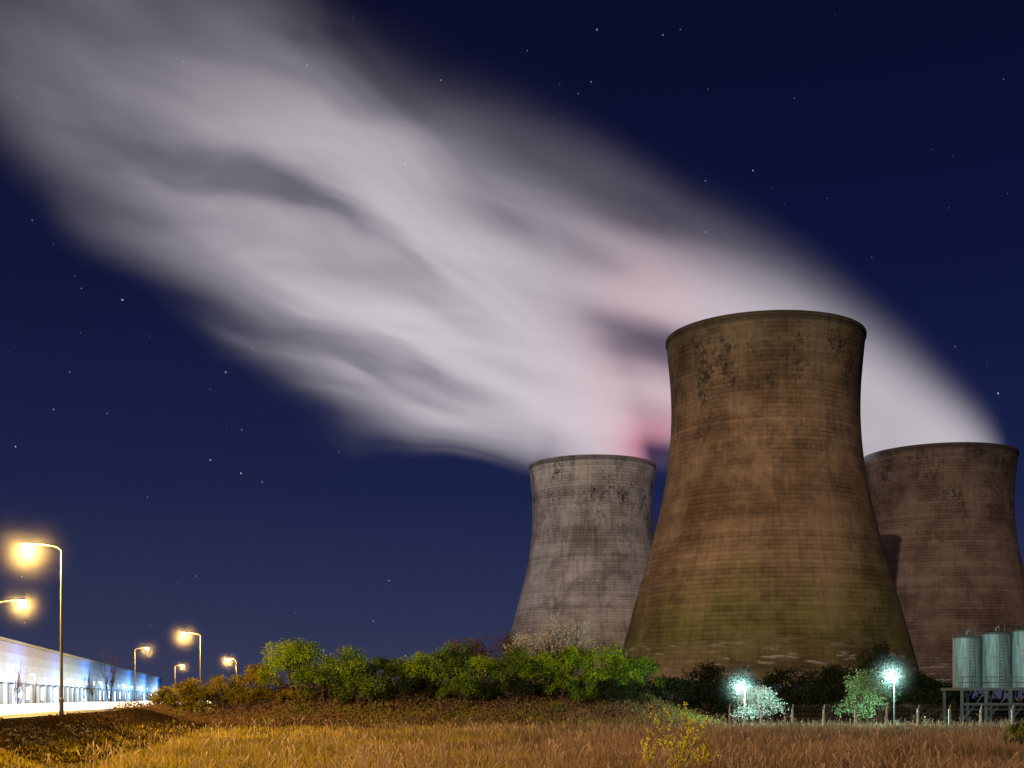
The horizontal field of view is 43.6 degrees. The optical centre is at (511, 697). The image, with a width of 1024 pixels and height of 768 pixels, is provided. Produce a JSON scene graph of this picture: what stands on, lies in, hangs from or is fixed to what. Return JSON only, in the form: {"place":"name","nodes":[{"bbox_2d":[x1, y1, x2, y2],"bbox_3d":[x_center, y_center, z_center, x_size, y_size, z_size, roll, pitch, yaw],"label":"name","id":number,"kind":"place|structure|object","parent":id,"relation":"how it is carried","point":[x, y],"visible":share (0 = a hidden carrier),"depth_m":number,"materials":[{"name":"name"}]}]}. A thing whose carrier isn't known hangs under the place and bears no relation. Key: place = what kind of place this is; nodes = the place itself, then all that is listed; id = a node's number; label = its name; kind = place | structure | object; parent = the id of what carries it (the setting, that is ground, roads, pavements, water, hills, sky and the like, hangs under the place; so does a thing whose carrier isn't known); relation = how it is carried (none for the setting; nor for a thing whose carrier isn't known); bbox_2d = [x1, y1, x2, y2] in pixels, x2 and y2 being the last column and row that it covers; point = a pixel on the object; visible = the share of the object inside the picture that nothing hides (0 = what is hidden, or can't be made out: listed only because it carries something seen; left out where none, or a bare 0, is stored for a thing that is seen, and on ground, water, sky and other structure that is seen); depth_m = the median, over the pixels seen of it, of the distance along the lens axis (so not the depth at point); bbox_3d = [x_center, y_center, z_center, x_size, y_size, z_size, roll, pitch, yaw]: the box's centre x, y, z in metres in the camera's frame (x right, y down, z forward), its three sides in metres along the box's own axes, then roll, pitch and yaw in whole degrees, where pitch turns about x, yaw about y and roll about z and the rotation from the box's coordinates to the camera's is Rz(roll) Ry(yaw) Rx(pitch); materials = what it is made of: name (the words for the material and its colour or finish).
{"place":"outdoors","nodes":[
{"label":"outdoors","id":0,"kind":"place"},
{"bbox_2d":[0,701,220,721],"bbox_3d":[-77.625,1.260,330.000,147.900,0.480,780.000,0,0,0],"label":"road","id":1,"kind":"structure","parent":0,"point":[26,715],"depth_m":90.21,"materials":[{"name":"grey asphalt"}]},
{"bbox_2d":[0,701,208,714],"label":"vehicle light trail","id":2,"kind":"object","parent":1,"relation":"on","point":[7,709],"visible":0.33,"depth_m":86.23,"materials":[{"name":"white"}]},
{"bbox_2d":[0,686,1023,767],"bbox_3d":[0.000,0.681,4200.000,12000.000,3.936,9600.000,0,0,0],"label":"ground","id":3,"kind":"structure","parent":0,"point":[899,714],"depth_m":115.65,"materials":[{"name":"soil"}]},
{"bbox_2d":[0,599,26,603],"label":"street lamp","id":4,"kind":"object","parent":3,"relation":"on","point":[22,601],"visible":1,"depth_m":117.89,"materials":[{"name":"metal"}]},
{"bbox_2d":[10,662,28,703],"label":"bare sapling","id":5,"kind":"object","parent":3,"relation":"on","point":[16,690],"visible":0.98,"depth_m":130.06,"materials":[{"name":"brown plant"}]},
{"bbox_2d":[20,542,63,715],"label":"street lamp","id":6,"kind":"object","parent":3,"relation":"on","point":[27,546],"visible":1,"depth_m":74.94,"materials":[{"name":"metal"}]},
{"bbox_2d":[0,637,161,704],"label":"warehouse","id":7,"kind":"structure","parent":3,"relation":"on","point":[42,672],"depth_m":272.38,"materials":[{"name":"metal"}]},
{"bbox_2d":[0,682,154,704],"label":"dock doors","id":8,"kind":"structure","parent":7,"relation":"in","point":[10,687],"depth_m":287.53,"materials":[{"name":"white metal"}]},
{"bbox_2d":[18,679,158,700],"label":"lit windows","id":9,"kind":"structure","parent":7,"relation":"in","point":[27,688],"depth_m":293.71,"materials":[{"name":"white glass"}]},
{"bbox_2d":[79,671,95,701],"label":"bare sapling","id":10,"kind":"object","parent":3,"relation":"on","point":[88,685],"visible":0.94,"depth_m":159.89,"materials":[{"name":"brown plant"}]},
{"bbox_2d":[0,708,207,767],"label":"verge scrub","id":11,"kind":"object","parent":3,"relation":"on","point":[138,715],"visible":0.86,"depth_m":60.36,"materials":[{"name":"brown plant"}]},
{"bbox_2d":[97,649,118,701],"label":"bare sapling","id":12,"kind":"object","parent":3,"relation":"on","point":[111,681],"visible":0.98,"depth_m":149.95,"materials":[{"name":"brown plant"}]},
{"bbox_2d":[134,647,148,700],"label":"street lamp","id":13,"kind":"object","parent":3,"relation":"on","point":[146,648],"visible":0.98,"depth_m":229.94,"materials":[{"name":"metal"}]},
{"bbox_2d":[145,686,177,708],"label":"gorse bush","id":14,"kind":"object","parent":3,"relation":"on","point":[161,693],"visible":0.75,"depth_m":116.51,"materials":[{"name":"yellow plant"}]},
{"bbox_2d":[152,694,193,709],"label":"gorse bush","id":15,"kind":"object","parent":3,"relation":"on","point":[168,701],"visible":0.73,"depth_m":116.28,"materials":[{"name":"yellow plant"}]},
{"bbox_2d":[167,677,205,716],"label":"gorse bush","id":16,"kind":"object","parent":3,"relation":"on","point":[184,688],"visible":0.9,"depth_m":116.34,"materials":[{"name":"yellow plant"}]},
{"bbox_2d":[182,632,200,701],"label":"street lamp","id":17,"kind":"object","parent":3,"relation":"on","point":[183,633],"visible":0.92,"depth_m":177.93,"materials":[{"name":"metal"}]},
{"bbox_2d":[179,686,233,715],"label":"gorse bush","id":18,"kind":"object","parent":3,"relation":"on","point":[196,704],"visible":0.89,"depth_m":116.44,"materials":[{"name":"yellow plant"}]},
{"bbox_2d":[195,672,248,713],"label":"gorse bush","id":19,"kind":"object","parent":3,"relation":"on","point":[217,686],"visible":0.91,"depth_m":116.60,"materials":[{"name":"yellow plant"}]},
{"bbox_2d":[217,680,268,710],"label":"gorse bush","id":20,"kind":"object","parent":3,"relation":"on","point":[254,693],"visible":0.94,"depth_m":116.54,"materials":[{"name":"yellow plant"}]},
{"bbox_2d":[233,662,285,702],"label":"hedge bush","id":21,"kind":"object","parent":3,"relation":"on","point":[252,677],"visible":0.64,"depth_m":119.35,"materials":[{"name":"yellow plant"}]},
{"bbox_2d":[245,689,302,704],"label":"gorse bush","id":22,"kind":"object","parent":3,"relation":"on","point":[280,693],"visible":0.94,"depth_m":116.59,"materials":[{"name":"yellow plant"}]},
{"bbox_2d":[257,635,325,695],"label":"hedge bush","id":23,"kind":"object","parent":3,"relation":"on","point":[295,655],"visible":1,"depth_m":117.23,"materials":[{"name":"green plant"}]},
{"bbox_2d":[300,667,346,704],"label":"hedge bush","id":24,"kind":"object","parent":3,"relation":"on","point":[323,678],"visible":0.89,"depth_m":116.61,"materials":[{"name":"green plant"}]},
{"bbox_2d":[313,644,374,696],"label":"hedge bush","id":25,"kind":"object","parent":3,"relation":"on","point":[337,666],"visible":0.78,"depth_m":118.24,"materials":[{"name":"green plant"}]},
{"bbox_2d":[328,675,392,708],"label":"hedge bush","id":26,"kind":"object","parent":3,"relation":"on","point":[365,689],"visible":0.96,"depth_m":115.49,"materials":[{"name":"green plant"}]},
{"bbox_2d":[342,655,408,687],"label":"hedge bush","id":27,"kind":"object","parent":3,"relation":"on","point":[377,665],"visible":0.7,"depth_m":119.60,"materials":[{"name":"green plant"}]},
{"bbox_2d":[373,674,441,704],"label":"hedge bush","id":28,"kind":"object","parent":3,"relation":"on","point":[410,684],"visible":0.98,"depth_m":115.64,"materials":[{"name":"green plant"}]},
{"bbox_2d":[105,676,728,727],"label":"bramble thicket","id":29,"kind":"object","parent":3,"relation":"on","point":[197,717],"visible":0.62,"depth_m":112.30,"materials":[{"name":"plant"}]},
{"bbox_2d":[387,651,451,691],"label":"hedge bush","id":30,"kind":"object","parent":3,"relation":"on","point":[409,667],"visible":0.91,"depth_m":119.42,"materials":[{"name":"green plant"}]},
{"bbox_2d":[415,640,474,692],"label":"hedge bush","id":31,"kind":"object","parent":3,"relation":"on","point":[452,656],"visible":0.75,"depth_m":120.47,"materials":[{"name":"green plant"}]},
{"bbox_2d":[421,675,490,707],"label":"hedge bush","id":32,"kind":"object","parent":3,"relation":"on","point":[461,684],"visible":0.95,"depth_m":115.12,"materials":[{"name":"green plant"}]},
{"bbox_2d":[436,638,476,675],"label":"hedge bush","id":33,"kind":"object","parent":3,"relation":"on","point":[456,644],"visible":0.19,"depth_m":128.02,"materials":[{"name":"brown plant"}]},
{"bbox_2d":[454,634,495,679],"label":"hedge bush","id":34,"kind":"object","parent":3,"relation":"on","point":[478,645],"visible":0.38,"depth_m":127.85,"materials":[{"name":"brown plant"}]},
{"bbox_2d":[451,653,509,696],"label":"hedge bush","id":35,"kind":"object","parent":3,"relation":"on","point":[477,664],"visible":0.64,"depth_m":119.53,"materials":[{"name":"green plant"}]},
{"bbox_2d":[481,631,535,673],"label":"hedge bush","id":36,"kind":"object","parent":3,"relation":"on","point":[506,639],"visible":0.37,"depth_m":128.81,"materials":[{"name":"brown plant"}]},
{"bbox_2d":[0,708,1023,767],"bbox_3d":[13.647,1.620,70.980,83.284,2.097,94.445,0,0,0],"label":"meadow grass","id":37,"kind":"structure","parent":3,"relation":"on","point":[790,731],"depth_m":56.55,"materials":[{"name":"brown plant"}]},
{"bbox_2d":[6,709,1023,767],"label":"tall seed grass","id":38,"kind":"structure","parent":3,"relation":"on","point":[389,751],"depth_m":40.63,"materials":[{"name":"brown plant"}]},
{"bbox_2d":[480,673,549,705],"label":"hedge bush","id":39,"kind":"object","parent":3,"relation":"on","point":[516,684],"visible":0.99,"depth_m":115.39,"materials":[{"name":"green plant"}]},
{"bbox_2d":[481,644,550,692],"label":"hedge bush","id":40,"kind":"object","parent":3,"relation":"on","point":[509,663],"visible":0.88,"depth_m":119.10,"materials":[{"name":"green plant"}]},
{"bbox_2d":[501,634,532,686],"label":"blossom tree","id":41,"kind":"object","parent":3,"relation":"on","point":[508,645],"visible":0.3,"depth_m":123.80,"materials":[{"name":"brown plant"}]},
{"bbox_2d":[512,651,576,683],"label":"hedge bush","id":42,"kind":"object","parent":3,"relation":"on","point":[546,660],"visible":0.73,"depth_m":119.44,"materials":[{"name":"green plant"}]},
{"bbox_2d":[513,613,601,688],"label":"blossom tree","id":43,"kind":"object","parent":3,"relation":"on","point":[552,635],"visible":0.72,"depth_m":121.80,"materials":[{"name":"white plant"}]},
{"bbox_2d":[533,674,598,704],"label":"hedge bush","id":44,"kind":"object","parent":3,"relation":"on","point":[573,683],"visible":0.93,"depth_m":115.47,"materials":[{"name":"green plant"}]},
{"bbox_2d":[536,644,607,694],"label":"hedge bush","id":45,"kind":"object","parent":3,"relation":"on","point":[574,657],"visible":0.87,"depth_m":119.54,"materials":[{"name":"green plant"}]},
{"bbox_2d":[505,454,668,689],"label":"cooling tower","id":46,"kind":"structure","parent":3,"relation":"on","point":[592,536],"depth_m":588.01,"materials":[{"name":"grey concrete"}]},
{"bbox_2d":[573,642,642,696],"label":"hedge bush","id":47,"kind":"object","parent":3,"relation":"on","point":[616,658],"visible":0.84,"depth_m":119.27,"materials":[{"name":"green plant"}]},
{"bbox_2d":[591,677,651,707],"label":"hedge bush","id":48,"kind":"object","parent":3,"relation":"on","point":[612,686],"visible":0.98,"depth_m":115.36,"materials":[{"name":"green plant"}]},
{"bbox_2d":[612,655,665,698],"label":"hedge bush","id":49,"kind":"object","parent":3,"relation":"on","point":[649,666],"visible":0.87,"depth_m":119.24,"materials":[{"name":"green plant"}]},
{"bbox_2d":[640,735,660,766],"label":"tall weed","id":50,"kind":"object","parent":3,"relation":"on","point":[647,756],"visible":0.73,"depth_m":39.94,"materials":[{"name":"yellow plant"}]},
{"bbox_2d":[640,674,691,705],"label":"hedge bush","id":51,"kind":"object","parent":3,"relation":"on","point":[671,685],"visible":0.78,"depth_m":121.07,"materials":[{"name":"green plant"}]},
{"bbox_2d":[648,673,702,711],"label":"woodland tree","id":52,"kind":"object","parent":3,"relation":"on","point":[688,684],"visible":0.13,"depth_m":149.82,"materials":[{"name":"green plant"}]},
{"bbox_2d":[646,701,708,767],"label":"tall weed","id":53,"kind":"object","parent":3,"relation":"on","point":[683,742],"visible":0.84,"depth_m":35.96,"materials":[{"name":"yellow plant"}]},
{"bbox_2d":[670,680,739,717],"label":"woodland tree","id":54,"kind":"object","parent":3,"relation":"on","point":[709,693],"visible":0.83,"depth_m":134.11,"materials":[{"name":"green plant"}]},
{"bbox_2d":[695,738,717,765],"bbox_3d":[5.937,1.807,38.960,0.666,1.254,0.676,0,0,44],"label":"tall weed","id":55,"kind":"object","parent":3,"relation":"on","point":[700,759],"visible":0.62,"depth_m":38.98,"materials":[{"name":"yellow plant"}]},
{"bbox_2d":[678,660,741,717],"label":"woodland tree","id":56,"kind":"object","parent":3,"relation":"on","point":[706,673],"visible":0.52,"depth_m":159.56,"materials":[{"name":"green plant"}]},
{"bbox_2d":[736,685,745,724],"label":"floodlight","id":57,"kind":"object","parent":3,"relation":"on","point":[739,687],"visible":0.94,"depth_m":109.94,"materials":[{"name":"metal"}]},
{"bbox_2d":[719,666,765,716],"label":"woodland tree","id":58,"kind":"object","parent":3,"relation":"on","point":[743,678],"visible":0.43,"depth_m":164.42,"materials":[{"name":"green plant"}]},
{"bbox_2d":[732,684,787,725],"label":"hawthorn bush","id":59,"kind":"object","parent":3,"relation":"on","point":[758,696],"visible":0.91,"depth_m":114.48,"materials":[{"name":"green plant"}]},
{"bbox_2d":[723,680,803,720],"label":"woodland tree","id":60,"kind":"object","parent":3,"relation":"on","point":[779,700],"visible":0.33,"depth_m":137.88,"materials":[{"name":"green plant"}]},
{"bbox_2d":[617,310,919,706],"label":"cooling tower","id":61,"kind":"structure","parent":3,"relation":"on","point":[767,554],"depth_m":369.19,"materials":[{"name":"brown concrete"}]},
{"bbox_2d":[749,665,828,717],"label":"woodland tree","id":62,"kind":"object","parent":3,"relation":"on","point":[780,676],"visible":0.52,"depth_m":159.62,"materials":[{"name":"green plant"}]},
{"bbox_2d":[784,680,853,721],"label":"woodland tree","id":63,"kind":"object","parent":3,"relation":"on","point":[822,695],"visible":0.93,"depth_m":132.66,"materials":[{"name":"green plant"}]},
{"bbox_2d":[796,662,858,717],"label":"woodland tree","id":64,"kind":"object","parent":3,"relation":"on","point":[824,676],"visible":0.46,"depth_m":157.04,"materials":[{"name":"green plant"}]},
{"bbox_2d":[830,646,901,718],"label":"woodland tree","id":65,"kind":"object","parent":3,"relation":"on","point":[852,673],"visible":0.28,"depth_m":149.87,"materials":[{"name":"green plant"}]},
{"bbox_2d":[832,667,900,725],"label":"willow bush","id":66,"kind":"object","parent":3,"relation":"on","point":[866,688],"visible":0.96,"depth_m":116.34,"materials":[{"name":"green plant"}]},
{"bbox_2d":[729,704,1023,727],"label":"perimeter fence","id":67,"kind":"object","parent":3,"relation":"on","point":[886,712],"visible":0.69,"depth_m":105.89,"materials":[{"name":"metal"}]},
{"bbox_2d":[858,641,906,720],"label":"woodland tree","id":68,"kind":"object","parent":3,"relation":"on","point":[883,663],"visible":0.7,"depth_m":141.40,"materials":[{"name":"green plant"}]},
{"bbox_2d":[885,674,894,725],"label":"floodlight","id":69,"kind":"object","parent":3,"relation":"on","point":[888,676],"visible":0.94,"depth_m":109.94,"materials":[{"name":"metal"}]},
{"bbox_2d":[896,670,948,718],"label":"woodland tree","id":70,"kind":"object","parent":3,"relation":"on","point":[923,681],"visible":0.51,"depth_m":149.28,"materials":[{"name":"green plant"}]},
{"bbox_2d":[889,685,959,722],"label":"woodland tree","id":71,"kind":"object","parent":3,"relation":"on","point":[916,696],"visible":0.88,"depth_m":131.44,"materials":[{"name":"green plant"}]},
{"bbox_2d":[841,442,1023,702],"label":"cooling tower","id":72,"kind":"structure","parent":3,"relation":"on","point":[944,512],"depth_m":559.46,"materials":[{"name":"red concrete"}]},
{"bbox_2d":[920,679,975,718],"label":"woodland tree","id":73,"kind":"object","parent":3,"relation":"on","point":[955,693],"visible":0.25,"depth_m":149.77,"materials":[{"name":"green plant"}]},
{"bbox_2d":[941,677,1023,723],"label":"steel platform","id":74,"kind":"structure","parent":3,"relation":"on","point":[1011,696],"depth_m":121.88,"materials":[{"name":"grey metal"}]},
{"bbox_2d":[952,628,981,687],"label":"storage tank","id":75,"kind":"object","parent":74,"relation":"on","point":[966,648],"visible":0.98,"depth_m":123.88,"materials":[{"name":"metal"}]},
{"bbox_2d":[981,624,1011,687],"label":"storage tank","id":76,"kind":"object","parent":74,"relation":"on","point":[996,656],"visible":0.96,"depth_m":123.33,"materials":[{"name":"metal"}]},
{"bbox_2d":[1010,625,1023,687],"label":"storage tank","id":77,"kind":"object","parent":74,"relation":"on","point":[1017,655],"visible":0.91,"depth_m":123.18,"materials":[{"name":"metal"}]},
{"bbox_2d":[953,693,1021,720],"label":"woodland tree","id":78,"kind":"object","parent":3,"relation":"on","point":[1003,712],"visible":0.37,"depth_m":139.42,"materials":[{"name":"green plant"}]},
{"bbox_2d":[988,700,1023,720],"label":"woodland tree","id":79,"kind":"object","parent":3,"relation":"on","point":[997,712],"visible":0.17,"depth_m":140.08,"materials":[{"name":"green plant"}]},
{"bbox_2d":[1001,719,1023,745],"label":"elder bush","id":80,"kind":"object","parent":3,"relation":"on","point":[1015,729],"visible":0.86,"depth_m":59.95,"materials":[{"name":"green plant"}]},
{"bbox_2d":[0,0,1023,697],"label":"sky","id":81,"kind":"structure","parent":0,"point":[300,300],"materials":[{"name":"blue"}]}
]}

